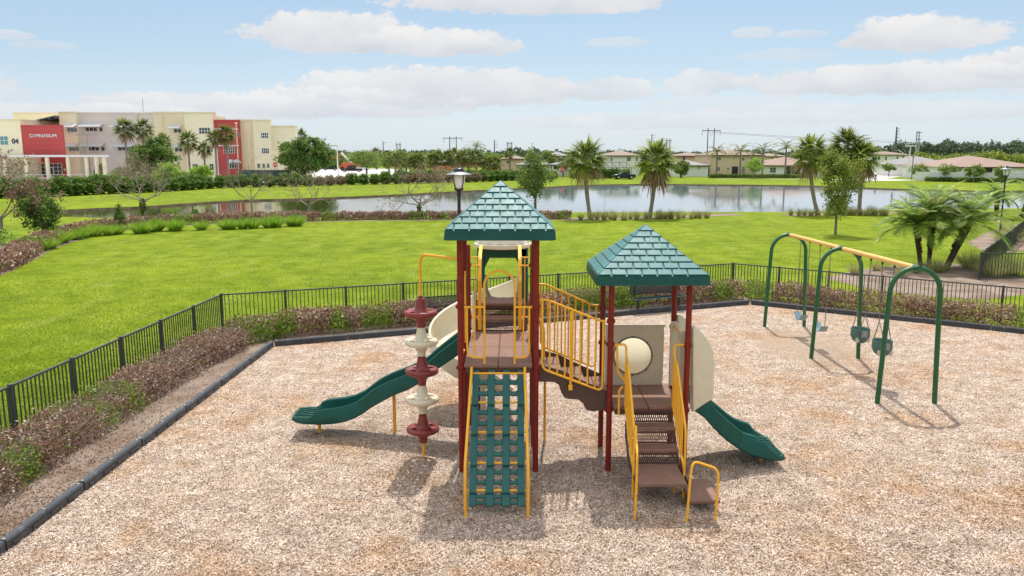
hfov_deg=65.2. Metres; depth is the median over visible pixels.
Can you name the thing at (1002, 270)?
pampas grass
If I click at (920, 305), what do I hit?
hedge
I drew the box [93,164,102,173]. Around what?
bush
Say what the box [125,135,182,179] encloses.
round tree
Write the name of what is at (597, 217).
ornamental grass
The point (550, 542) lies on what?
wood chips
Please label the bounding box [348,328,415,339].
border timber
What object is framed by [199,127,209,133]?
window
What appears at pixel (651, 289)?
park bench
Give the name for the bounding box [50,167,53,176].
door
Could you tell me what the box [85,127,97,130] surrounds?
window
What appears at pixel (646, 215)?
ornamental grass
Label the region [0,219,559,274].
mulch strip
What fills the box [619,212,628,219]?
ornamental grass
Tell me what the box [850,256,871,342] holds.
bucket swing
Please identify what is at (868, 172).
cabbage palm
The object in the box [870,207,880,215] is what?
ornamental grass
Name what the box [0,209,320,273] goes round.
hedge
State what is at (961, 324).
border timber
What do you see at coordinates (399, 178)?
hedge bush
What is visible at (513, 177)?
hedge bush
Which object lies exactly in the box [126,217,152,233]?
fountain grass
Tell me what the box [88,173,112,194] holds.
hedge bush
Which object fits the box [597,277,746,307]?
hedge
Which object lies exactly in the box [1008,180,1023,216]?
feather palm
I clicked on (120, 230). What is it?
fountain grass
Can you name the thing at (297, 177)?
hedge bush
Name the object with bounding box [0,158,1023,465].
ground
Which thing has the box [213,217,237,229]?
fountain grass
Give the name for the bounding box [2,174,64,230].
tree
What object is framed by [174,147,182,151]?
window
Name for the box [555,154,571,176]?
fan palm
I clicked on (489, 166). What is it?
fan palm
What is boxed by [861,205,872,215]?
ornamental grass
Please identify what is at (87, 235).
fountain grass
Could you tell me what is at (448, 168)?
red bush
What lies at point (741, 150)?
royal palm
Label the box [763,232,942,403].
swing set
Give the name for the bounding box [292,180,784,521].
play structure
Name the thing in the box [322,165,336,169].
parked suv
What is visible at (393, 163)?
fan palm
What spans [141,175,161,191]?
hedge bush
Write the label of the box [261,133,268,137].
window
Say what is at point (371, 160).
oak tree
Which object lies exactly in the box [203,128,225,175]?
fan palm
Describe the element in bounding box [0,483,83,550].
border timber
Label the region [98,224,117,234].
fountain grass
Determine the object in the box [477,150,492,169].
leafy tree
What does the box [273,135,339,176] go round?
round tree
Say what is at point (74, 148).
window
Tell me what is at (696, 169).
house
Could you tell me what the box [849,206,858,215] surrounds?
ornamental grass
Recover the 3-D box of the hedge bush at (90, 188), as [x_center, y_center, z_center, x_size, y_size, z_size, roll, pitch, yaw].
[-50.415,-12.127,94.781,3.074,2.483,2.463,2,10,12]
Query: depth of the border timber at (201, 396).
15.45 m
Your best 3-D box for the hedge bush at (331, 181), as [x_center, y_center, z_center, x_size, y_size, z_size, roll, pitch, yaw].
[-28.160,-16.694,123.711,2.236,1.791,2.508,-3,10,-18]
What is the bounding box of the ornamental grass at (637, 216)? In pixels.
[632,209,641,219]
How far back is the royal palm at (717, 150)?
163.65 m
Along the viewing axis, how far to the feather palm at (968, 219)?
32.42 m
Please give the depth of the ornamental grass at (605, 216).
58.05 m
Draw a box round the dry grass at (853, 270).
[846,263,866,274]
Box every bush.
[0,176,14,197]
[2,179,24,193]
[22,175,43,196]
[41,178,59,196]
[51,174,75,195]
[65,175,88,195]
[76,175,98,194]
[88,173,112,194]
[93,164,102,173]
[98,173,124,193]
[108,166,130,177]
[110,164,130,178]
[115,176,135,192]
[131,176,146,192]
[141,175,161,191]
[155,178,170,191]
[167,177,181,190]
[177,174,191,189]
[185,173,200,189]
[194,174,207,188]
[205,176,216,188]
[214,175,226,187]
[225,175,238,187]
[237,174,249,186]
[247,173,263,186]
[262,173,276,186]
[275,172,291,186]
[288,171,303,185]
[302,174,314,185]
[314,175,326,184]
[324,174,336,184]
[335,175,348,184]
[345,173,359,184]
[358,173,369,184]
[369,173,380,183]
[378,170,393,183]
[391,172,402,183]
[402,174,413,183]
[411,171,424,182]
[424,174,435,182]
[434,174,445,182]
[435,165,452,171]
[444,171,452,182]
[465,172,473,181]
[471,171,482,181]
[479,170,489,181]
[487,171,496,181]
[494,169,503,180]
[501,170,512,180]
[509,170,517,180]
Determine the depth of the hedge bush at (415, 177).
131.78 m
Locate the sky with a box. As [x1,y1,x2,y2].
[0,0,1023,153]
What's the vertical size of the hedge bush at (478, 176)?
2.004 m
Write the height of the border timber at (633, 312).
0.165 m
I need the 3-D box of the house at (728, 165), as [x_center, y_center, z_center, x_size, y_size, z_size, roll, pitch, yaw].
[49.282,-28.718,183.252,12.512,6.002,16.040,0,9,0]
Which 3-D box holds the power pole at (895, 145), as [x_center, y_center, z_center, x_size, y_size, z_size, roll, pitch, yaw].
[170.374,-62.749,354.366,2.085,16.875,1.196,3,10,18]
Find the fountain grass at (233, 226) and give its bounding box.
[220,218,238,229]
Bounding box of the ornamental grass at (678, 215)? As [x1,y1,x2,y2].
[672,209,682,218]
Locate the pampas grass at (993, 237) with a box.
[988,225,1023,240]
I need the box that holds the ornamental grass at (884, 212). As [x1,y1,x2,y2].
[881,205,890,215]
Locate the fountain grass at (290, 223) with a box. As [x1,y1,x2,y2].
[279,215,299,225]
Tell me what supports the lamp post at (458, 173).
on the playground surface
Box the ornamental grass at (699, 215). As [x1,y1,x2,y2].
[696,209,704,218]
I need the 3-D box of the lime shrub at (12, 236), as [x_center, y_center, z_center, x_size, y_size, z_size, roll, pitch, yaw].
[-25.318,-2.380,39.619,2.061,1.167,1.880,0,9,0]
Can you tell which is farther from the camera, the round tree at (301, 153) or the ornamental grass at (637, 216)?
the round tree at (301, 153)
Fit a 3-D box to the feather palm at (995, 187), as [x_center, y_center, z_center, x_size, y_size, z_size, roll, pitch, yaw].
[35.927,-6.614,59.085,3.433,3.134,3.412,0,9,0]
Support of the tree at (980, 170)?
on the ground at (580, 236)
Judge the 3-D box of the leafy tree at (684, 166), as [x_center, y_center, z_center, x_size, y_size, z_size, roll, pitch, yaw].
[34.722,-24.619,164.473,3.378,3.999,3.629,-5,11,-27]
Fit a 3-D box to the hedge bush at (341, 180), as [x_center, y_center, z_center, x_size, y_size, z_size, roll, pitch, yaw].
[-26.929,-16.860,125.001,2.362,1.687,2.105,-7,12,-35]
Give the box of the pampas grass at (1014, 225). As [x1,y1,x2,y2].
[992,218,1018,230]
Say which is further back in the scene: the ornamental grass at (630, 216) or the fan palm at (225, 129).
the fan palm at (225, 129)
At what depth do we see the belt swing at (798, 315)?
20.88 m
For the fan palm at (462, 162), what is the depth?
189.19 m
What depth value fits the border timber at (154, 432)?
13.72 m
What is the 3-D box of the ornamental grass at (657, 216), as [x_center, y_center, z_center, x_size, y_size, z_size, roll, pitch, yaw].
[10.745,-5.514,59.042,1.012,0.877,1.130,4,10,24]
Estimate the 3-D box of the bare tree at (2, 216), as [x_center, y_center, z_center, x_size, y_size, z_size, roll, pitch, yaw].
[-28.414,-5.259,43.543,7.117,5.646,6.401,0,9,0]
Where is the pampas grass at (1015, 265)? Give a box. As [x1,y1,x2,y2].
[971,245,1023,275]
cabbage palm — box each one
[558,135,611,218]
[629,138,681,217]
[787,133,832,214]
[825,127,873,195]
[844,139,885,210]
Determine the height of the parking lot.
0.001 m
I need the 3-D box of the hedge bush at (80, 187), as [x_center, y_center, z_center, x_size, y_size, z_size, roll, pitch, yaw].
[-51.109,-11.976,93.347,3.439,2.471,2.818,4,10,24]
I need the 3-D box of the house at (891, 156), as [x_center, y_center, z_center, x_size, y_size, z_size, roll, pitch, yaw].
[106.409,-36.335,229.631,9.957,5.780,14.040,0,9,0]
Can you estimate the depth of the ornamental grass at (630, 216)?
59.04 m
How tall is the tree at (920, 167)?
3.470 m
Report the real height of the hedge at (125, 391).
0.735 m
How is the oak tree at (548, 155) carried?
on the ground at (580, 236)
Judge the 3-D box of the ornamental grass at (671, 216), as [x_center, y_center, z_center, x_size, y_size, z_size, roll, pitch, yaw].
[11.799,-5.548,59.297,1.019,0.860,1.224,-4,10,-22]
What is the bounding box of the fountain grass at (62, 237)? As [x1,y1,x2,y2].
[45,223,70,243]
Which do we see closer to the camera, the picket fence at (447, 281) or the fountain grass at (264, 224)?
the picket fence at (447, 281)
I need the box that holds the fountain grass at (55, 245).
[47,235,61,248]
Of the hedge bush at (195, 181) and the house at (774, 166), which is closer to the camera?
the hedge bush at (195, 181)
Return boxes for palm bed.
[825,262,1023,299]
[967,226,1023,252]
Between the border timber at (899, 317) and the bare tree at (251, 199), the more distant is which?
the bare tree at (251, 199)
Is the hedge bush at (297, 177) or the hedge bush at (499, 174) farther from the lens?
the hedge bush at (499, 174)
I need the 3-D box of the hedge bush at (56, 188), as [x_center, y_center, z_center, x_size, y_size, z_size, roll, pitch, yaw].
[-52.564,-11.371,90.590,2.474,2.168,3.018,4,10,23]
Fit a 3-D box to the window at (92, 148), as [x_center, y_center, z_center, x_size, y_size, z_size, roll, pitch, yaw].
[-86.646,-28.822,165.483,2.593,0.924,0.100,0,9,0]
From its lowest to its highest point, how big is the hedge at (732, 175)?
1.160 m
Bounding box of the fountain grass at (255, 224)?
[244,215,262,228]
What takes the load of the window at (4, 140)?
in the school building
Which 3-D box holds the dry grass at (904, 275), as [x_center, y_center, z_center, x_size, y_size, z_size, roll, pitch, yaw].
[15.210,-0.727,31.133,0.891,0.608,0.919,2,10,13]
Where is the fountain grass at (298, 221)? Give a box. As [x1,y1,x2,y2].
[285,211,308,225]
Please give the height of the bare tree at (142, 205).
4.697 m
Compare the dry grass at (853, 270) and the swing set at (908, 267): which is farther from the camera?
the dry grass at (853, 270)
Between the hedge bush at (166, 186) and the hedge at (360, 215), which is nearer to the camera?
the hedge at (360, 215)
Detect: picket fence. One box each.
[0,293,224,447]
[222,262,734,328]
[734,263,1023,321]
[978,220,1023,279]
[980,253,1023,277]
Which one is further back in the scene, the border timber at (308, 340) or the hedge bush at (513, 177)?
the hedge bush at (513, 177)
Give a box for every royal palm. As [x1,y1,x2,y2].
[464,141,487,154]
[706,143,729,173]
[728,143,752,173]
[751,142,777,176]
[772,138,799,173]
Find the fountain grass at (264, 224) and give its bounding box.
[258,214,279,227]
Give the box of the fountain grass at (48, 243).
[31,235,56,250]
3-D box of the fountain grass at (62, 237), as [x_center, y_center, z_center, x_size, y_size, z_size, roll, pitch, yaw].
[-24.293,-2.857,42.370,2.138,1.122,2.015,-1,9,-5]
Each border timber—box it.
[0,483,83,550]
[0,541,5,555]
[77,439,141,490]
[137,406,185,446]
[182,380,221,412]
[218,359,249,385]
[246,341,273,364]
[275,334,346,345]
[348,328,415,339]
[486,321,539,327]
[543,313,594,322]
[597,308,650,317]
[650,304,700,312]
[701,300,748,308]
[751,300,802,309]
[806,305,856,315]
[862,312,923,322]
[924,318,990,329]
[991,325,1023,333]
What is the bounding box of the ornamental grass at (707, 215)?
[702,208,712,217]
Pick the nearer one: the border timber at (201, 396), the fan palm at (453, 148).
the border timber at (201, 396)
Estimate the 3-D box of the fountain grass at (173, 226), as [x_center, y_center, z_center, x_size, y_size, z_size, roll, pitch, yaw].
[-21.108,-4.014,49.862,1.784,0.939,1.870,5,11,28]
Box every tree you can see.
[0,149,70,239]
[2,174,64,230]
[89,158,184,223]
[124,148,166,177]
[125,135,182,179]
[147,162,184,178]
[188,164,214,176]
[218,155,281,211]
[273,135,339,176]
[274,165,347,216]
[336,152,350,165]
[343,150,385,173]
[376,161,454,220]
[377,150,393,171]
[392,147,420,170]
[420,152,434,170]
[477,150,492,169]
[514,143,559,208]
[540,150,556,163]
[672,159,689,177]
[743,157,763,178]
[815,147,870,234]
[881,162,896,175]
[905,162,929,173]
[937,163,961,175]
[962,163,986,182]
[992,165,1010,182]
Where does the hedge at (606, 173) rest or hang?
on the ground at (580, 236)
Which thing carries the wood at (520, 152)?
on the ground at (580, 236)
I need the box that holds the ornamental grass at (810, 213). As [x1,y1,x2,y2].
[804,207,815,215]
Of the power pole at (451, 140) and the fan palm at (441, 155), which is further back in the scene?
the power pole at (451, 140)
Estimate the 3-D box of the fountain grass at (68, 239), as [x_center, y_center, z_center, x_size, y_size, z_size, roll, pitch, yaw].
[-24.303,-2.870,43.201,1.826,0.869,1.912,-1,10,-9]
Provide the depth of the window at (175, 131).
161.92 m
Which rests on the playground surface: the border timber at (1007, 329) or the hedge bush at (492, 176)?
the border timber at (1007, 329)
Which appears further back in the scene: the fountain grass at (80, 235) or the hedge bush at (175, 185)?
the hedge bush at (175, 185)
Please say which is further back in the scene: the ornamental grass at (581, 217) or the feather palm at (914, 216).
the ornamental grass at (581, 217)
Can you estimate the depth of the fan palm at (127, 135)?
137.16 m
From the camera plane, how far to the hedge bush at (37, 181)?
88.92 m
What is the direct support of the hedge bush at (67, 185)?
on the ground at (580, 236)
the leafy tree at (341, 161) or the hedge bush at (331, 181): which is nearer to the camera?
the hedge bush at (331, 181)
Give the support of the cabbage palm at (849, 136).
on the ground at (580, 236)
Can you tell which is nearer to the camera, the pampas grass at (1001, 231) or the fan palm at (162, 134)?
the pampas grass at (1001, 231)
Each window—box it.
[0,136,8,144]
[41,163,62,174]
[67,127,77,131]
[69,147,78,150]
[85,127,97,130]
[89,146,99,150]
[118,147,133,150]
[173,128,181,132]
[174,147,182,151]
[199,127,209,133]
[228,147,234,152]
[229,163,236,168]
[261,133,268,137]
[261,148,268,153]
[769,167,775,172]
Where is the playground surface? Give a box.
[0,304,1023,575]
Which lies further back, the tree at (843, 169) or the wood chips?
the tree at (843, 169)
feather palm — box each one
[873,194,962,265]
[888,180,981,264]
[924,184,1023,269]
[972,177,1023,214]
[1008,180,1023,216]
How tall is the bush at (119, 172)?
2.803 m
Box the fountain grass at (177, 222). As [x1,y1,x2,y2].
[164,216,189,229]
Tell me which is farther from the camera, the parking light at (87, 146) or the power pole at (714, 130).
the power pole at (714, 130)
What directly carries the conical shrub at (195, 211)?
on the ground at (580, 236)
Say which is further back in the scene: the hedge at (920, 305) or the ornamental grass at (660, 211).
the ornamental grass at (660, 211)
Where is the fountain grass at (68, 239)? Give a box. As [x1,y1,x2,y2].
[60,228,76,242]
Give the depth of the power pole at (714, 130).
373.21 m
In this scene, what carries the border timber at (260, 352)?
on the playground surface
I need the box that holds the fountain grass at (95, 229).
[81,223,105,236]
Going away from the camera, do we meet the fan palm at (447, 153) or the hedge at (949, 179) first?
the hedge at (949, 179)
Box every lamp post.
[446,167,471,215]
[998,166,1010,230]
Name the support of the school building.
on the ground at (580, 236)
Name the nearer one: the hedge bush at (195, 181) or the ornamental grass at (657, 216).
the ornamental grass at (657, 216)
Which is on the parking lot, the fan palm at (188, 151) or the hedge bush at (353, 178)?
the fan palm at (188, 151)
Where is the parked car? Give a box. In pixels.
[612,172,635,178]
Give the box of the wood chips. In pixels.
[0,310,1023,575]
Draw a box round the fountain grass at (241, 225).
[234,216,251,228]
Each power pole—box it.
[443,136,456,151]
[702,128,720,151]
[894,127,899,152]
[915,131,921,151]
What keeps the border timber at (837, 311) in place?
on the playground surface
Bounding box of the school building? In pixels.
[0,99,297,179]
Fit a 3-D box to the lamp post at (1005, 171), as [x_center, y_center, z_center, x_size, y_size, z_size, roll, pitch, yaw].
[27.750,-4.842,45.219,0.670,4.085,0.670,0,9,0]
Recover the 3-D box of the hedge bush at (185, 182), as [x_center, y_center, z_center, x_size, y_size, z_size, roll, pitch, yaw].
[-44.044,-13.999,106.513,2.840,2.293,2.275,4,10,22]
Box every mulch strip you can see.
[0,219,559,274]
[559,213,740,219]
[778,211,961,215]
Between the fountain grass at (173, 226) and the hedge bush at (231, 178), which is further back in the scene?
the hedge bush at (231, 178)
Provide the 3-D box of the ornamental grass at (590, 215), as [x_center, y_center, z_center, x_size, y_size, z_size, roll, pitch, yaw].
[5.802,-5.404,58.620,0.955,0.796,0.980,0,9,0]
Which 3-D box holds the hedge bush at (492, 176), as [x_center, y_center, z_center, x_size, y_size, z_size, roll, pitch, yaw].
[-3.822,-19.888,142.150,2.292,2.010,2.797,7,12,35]
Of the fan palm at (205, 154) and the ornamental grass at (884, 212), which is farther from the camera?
the fan palm at (205, 154)
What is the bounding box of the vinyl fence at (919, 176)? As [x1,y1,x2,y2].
[915,171,1023,181]
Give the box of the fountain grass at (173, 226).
[161,217,187,230]
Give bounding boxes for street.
[832,173,903,180]
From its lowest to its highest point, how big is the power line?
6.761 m
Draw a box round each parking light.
[76,134,97,174]
[329,145,338,175]
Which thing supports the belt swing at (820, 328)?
hanging from the swing set at (908, 267)
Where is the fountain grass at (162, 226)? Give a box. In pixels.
[143,216,168,230]
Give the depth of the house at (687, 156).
193.48 m
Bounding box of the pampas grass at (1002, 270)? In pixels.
[963,248,1023,276]
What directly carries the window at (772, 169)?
in the house at (774, 166)
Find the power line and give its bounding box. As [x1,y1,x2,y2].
[723,132,995,145]
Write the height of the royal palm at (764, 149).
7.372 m
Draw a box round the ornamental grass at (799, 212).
[795,207,803,215]
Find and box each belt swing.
[794,239,810,319]
[816,245,831,331]
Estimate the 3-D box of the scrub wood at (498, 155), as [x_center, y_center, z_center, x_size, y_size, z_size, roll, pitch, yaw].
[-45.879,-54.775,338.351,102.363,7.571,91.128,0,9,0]
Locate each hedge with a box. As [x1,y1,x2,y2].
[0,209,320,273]
[0,323,252,501]
[221,285,608,344]
[320,209,572,220]
[394,169,512,178]
[569,168,630,178]
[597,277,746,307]
[707,173,806,177]
[740,278,1023,327]
[924,176,1023,182]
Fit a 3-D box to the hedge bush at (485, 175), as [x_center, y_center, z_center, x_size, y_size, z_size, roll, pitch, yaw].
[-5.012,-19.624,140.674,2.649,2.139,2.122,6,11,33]
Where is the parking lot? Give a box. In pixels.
[11,169,408,182]
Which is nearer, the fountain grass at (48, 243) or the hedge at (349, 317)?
the hedge at (349, 317)
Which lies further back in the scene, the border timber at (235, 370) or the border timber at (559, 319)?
the border timber at (559, 319)
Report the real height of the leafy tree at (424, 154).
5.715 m
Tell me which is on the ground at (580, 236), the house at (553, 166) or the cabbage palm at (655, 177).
the house at (553, 166)
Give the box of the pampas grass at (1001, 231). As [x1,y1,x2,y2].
[982,225,1021,239]
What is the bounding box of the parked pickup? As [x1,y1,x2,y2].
[341,165,362,171]
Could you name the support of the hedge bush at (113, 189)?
on the ground at (580, 236)
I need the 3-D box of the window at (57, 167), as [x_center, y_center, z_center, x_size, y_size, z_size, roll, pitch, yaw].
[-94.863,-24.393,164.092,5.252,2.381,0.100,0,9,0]
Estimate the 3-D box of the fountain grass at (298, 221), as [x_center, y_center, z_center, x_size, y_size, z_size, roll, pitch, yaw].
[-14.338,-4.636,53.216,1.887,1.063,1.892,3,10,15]
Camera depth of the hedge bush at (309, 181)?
120.17 m
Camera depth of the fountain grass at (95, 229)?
46.52 m
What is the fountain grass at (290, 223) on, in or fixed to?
on the ground at (580, 236)
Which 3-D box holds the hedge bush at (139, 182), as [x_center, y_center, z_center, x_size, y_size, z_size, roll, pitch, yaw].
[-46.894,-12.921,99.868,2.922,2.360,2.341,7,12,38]
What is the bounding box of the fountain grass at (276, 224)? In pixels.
[266,213,291,227]
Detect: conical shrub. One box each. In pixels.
[112,204,126,225]
[190,208,200,214]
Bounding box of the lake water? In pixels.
[51,185,1023,217]
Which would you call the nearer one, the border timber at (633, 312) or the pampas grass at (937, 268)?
the border timber at (633, 312)
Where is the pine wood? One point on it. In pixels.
(944, 147)
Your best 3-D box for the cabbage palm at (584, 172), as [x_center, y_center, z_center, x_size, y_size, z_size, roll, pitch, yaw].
[5.358,-8.200,59.010,4.146,6.346,3.738,0,9,0]
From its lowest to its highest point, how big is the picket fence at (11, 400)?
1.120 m
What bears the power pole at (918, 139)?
on the ground at (580, 236)
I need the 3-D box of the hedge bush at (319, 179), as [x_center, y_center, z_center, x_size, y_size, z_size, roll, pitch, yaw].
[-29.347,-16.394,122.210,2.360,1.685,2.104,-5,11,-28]
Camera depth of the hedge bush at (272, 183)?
117.45 m
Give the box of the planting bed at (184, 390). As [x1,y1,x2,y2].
[0,297,990,538]
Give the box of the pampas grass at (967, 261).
[943,243,984,268]
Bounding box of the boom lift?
[336,152,358,169]
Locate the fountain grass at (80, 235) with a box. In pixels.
[70,227,88,239]
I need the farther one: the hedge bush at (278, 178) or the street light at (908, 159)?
the street light at (908, 159)
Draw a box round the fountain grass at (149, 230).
[138,223,154,232]
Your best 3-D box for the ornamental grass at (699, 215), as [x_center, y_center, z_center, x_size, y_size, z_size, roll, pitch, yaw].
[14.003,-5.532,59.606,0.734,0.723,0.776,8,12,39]
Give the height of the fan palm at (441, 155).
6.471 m
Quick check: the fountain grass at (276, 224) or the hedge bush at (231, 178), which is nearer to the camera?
the fountain grass at (276, 224)
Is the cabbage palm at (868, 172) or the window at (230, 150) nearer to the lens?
the cabbage palm at (868, 172)
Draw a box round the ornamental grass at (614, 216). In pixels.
[610,211,618,219]
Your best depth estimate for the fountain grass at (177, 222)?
50.11 m
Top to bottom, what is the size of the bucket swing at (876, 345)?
1.880 m
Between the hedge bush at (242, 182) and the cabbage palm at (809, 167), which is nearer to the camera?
the cabbage palm at (809, 167)
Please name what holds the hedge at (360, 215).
on the ground at (580, 236)
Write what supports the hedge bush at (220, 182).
on the ground at (580, 236)
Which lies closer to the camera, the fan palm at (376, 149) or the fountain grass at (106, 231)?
the fountain grass at (106, 231)
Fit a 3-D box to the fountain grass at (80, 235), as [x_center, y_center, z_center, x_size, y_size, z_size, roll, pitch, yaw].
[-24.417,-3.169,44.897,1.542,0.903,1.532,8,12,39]
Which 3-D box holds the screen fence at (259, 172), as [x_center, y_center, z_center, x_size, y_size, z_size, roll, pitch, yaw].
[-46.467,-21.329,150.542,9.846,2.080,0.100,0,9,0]
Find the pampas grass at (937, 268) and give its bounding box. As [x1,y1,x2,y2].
[912,254,957,272]
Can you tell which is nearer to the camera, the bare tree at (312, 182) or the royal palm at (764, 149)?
the bare tree at (312, 182)
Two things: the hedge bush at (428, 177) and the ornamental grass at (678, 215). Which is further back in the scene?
the hedge bush at (428, 177)
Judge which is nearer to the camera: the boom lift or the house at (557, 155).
the house at (557, 155)
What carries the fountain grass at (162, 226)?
on the ground at (580, 236)
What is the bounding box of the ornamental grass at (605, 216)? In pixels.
[599,210,610,219]
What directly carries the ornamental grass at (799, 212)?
on the mulch strip at (838, 213)
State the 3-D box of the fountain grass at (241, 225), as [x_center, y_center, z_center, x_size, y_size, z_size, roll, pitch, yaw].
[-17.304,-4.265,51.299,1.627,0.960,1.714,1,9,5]
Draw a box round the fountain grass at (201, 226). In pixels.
[190,218,212,229]
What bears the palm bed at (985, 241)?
on the ground at (580, 236)
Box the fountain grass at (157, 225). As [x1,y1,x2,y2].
[142,217,164,231]
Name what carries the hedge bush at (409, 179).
on the ground at (580, 236)
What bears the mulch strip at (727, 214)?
on the ground at (580, 236)
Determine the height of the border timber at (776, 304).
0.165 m
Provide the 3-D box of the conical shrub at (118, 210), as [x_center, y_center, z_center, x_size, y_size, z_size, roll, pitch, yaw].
[-24.985,-4.594,50.940,1.008,1.798,0.900,-6,11,-32]
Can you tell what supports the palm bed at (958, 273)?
on the ground at (580, 236)
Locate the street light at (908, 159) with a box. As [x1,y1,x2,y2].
[898,145,915,178]
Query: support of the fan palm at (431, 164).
on the parking lot
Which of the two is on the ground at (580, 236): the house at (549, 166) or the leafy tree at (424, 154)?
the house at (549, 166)
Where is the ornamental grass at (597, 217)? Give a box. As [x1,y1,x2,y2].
[593,210,601,219]
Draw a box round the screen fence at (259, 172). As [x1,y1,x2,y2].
[239,169,290,178]
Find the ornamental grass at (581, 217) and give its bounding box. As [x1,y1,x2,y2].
[576,213,584,219]
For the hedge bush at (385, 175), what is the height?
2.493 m
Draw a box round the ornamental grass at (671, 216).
[664,207,676,218]
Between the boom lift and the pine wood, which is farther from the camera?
the pine wood
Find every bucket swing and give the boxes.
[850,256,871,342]
[871,262,895,355]
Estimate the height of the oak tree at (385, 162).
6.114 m
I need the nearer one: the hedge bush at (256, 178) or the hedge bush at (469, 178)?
the hedge bush at (256, 178)
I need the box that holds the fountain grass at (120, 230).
[105,220,129,233]
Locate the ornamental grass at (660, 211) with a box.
[655,210,666,218]
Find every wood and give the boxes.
[332,147,812,161]
[332,150,518,166]
[787,138,1023,163]
[911,150,1023,163]
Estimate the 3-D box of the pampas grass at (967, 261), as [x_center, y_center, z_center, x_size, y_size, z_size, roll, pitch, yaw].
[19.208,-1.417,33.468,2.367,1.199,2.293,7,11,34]
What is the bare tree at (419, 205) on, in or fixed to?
on the ground at (580, 236)
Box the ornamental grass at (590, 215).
[585,209,596,219]
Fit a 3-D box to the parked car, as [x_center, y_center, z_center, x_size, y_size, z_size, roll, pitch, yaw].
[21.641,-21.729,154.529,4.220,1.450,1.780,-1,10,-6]
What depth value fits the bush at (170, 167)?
120.21 m
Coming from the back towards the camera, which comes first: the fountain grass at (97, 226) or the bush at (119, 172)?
the bush at (119, 172)
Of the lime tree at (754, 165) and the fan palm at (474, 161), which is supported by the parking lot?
the fan palm at (474, 161)
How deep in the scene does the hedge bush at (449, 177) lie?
134.93 m
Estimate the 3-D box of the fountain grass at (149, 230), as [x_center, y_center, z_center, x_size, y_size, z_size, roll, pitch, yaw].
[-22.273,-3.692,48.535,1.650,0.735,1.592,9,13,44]
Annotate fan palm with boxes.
[109,116,138,176]
[131,118,156,144]
[155,132,173,149]
[174,129,201,169]
[193,140,212,164]
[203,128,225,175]
[217,123,237,174]
[297,127,309,140]
[370,147,382,168]
[385,151,403,170]
[408,151,426,170]
[425,150,443,170]
[429,147,445,167]
[439,149,456,168]
[446,147,459,168]
[453,147,470,168]
[460,148,478,169]
[464,148,485,169]
[480,155,497,170]
[487,154,503,169]
[504,147,516,169]
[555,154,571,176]
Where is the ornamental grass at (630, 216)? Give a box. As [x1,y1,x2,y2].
[627,210,633,218]
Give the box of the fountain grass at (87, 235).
[78,223,94,237]
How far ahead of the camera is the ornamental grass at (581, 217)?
57.90 m
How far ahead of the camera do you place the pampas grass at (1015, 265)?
31.57 m
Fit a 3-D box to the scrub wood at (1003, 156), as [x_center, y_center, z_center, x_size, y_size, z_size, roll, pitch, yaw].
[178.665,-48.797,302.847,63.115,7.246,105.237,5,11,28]
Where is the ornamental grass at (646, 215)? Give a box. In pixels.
[642,210,651,218]
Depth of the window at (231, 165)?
162.28 m
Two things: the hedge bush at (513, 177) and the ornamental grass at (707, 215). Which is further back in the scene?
the hedge bush at (513, 177)
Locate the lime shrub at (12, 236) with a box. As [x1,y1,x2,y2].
[0,229,19,246]
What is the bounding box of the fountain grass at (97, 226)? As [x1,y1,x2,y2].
[86,221,104,234]
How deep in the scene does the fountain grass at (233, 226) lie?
50.80 m
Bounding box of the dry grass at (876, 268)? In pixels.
[869,261,881,270]
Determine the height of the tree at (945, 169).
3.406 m
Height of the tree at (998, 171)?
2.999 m
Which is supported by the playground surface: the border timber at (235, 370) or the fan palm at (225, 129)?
the border timber at (235, 370)
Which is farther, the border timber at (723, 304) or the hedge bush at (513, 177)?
the hedge bush at (513, 177)
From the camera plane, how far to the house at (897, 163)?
178.49 m
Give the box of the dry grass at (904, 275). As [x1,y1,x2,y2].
[896,267,911,276]
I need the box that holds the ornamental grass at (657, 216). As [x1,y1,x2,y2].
[653,209,662,218]
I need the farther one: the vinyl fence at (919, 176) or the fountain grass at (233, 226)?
the vinyl fence at (919, 176)
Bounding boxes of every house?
[500,155,524,170]
[516,161,550,170]
[550,159,596,175]
[551,152,566,160]
[598,150,642,174]
[667,160,710,176]
[668,153,695,161]
[695,149,765,174]
[755,157,824,176]
[764,153,788,159]
[866,151,910,171]
[875,156,934,175]
[901,155,1023,177]
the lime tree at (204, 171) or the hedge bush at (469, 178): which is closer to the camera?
the lime tree at (204, 171)
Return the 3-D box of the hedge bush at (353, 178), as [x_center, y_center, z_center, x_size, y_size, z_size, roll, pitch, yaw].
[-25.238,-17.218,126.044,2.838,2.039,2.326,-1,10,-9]
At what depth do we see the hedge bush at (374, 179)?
127.66 m
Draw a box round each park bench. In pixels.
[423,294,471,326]
[629,286,685,308]
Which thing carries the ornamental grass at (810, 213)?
on the ground at (580, 236)
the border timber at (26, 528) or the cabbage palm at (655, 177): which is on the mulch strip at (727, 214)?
the cabbage palm at (655, 177)
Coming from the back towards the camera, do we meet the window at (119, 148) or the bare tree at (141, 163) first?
the window at (119, 148)
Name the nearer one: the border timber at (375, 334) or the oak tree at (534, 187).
the border timber at (375, 334)

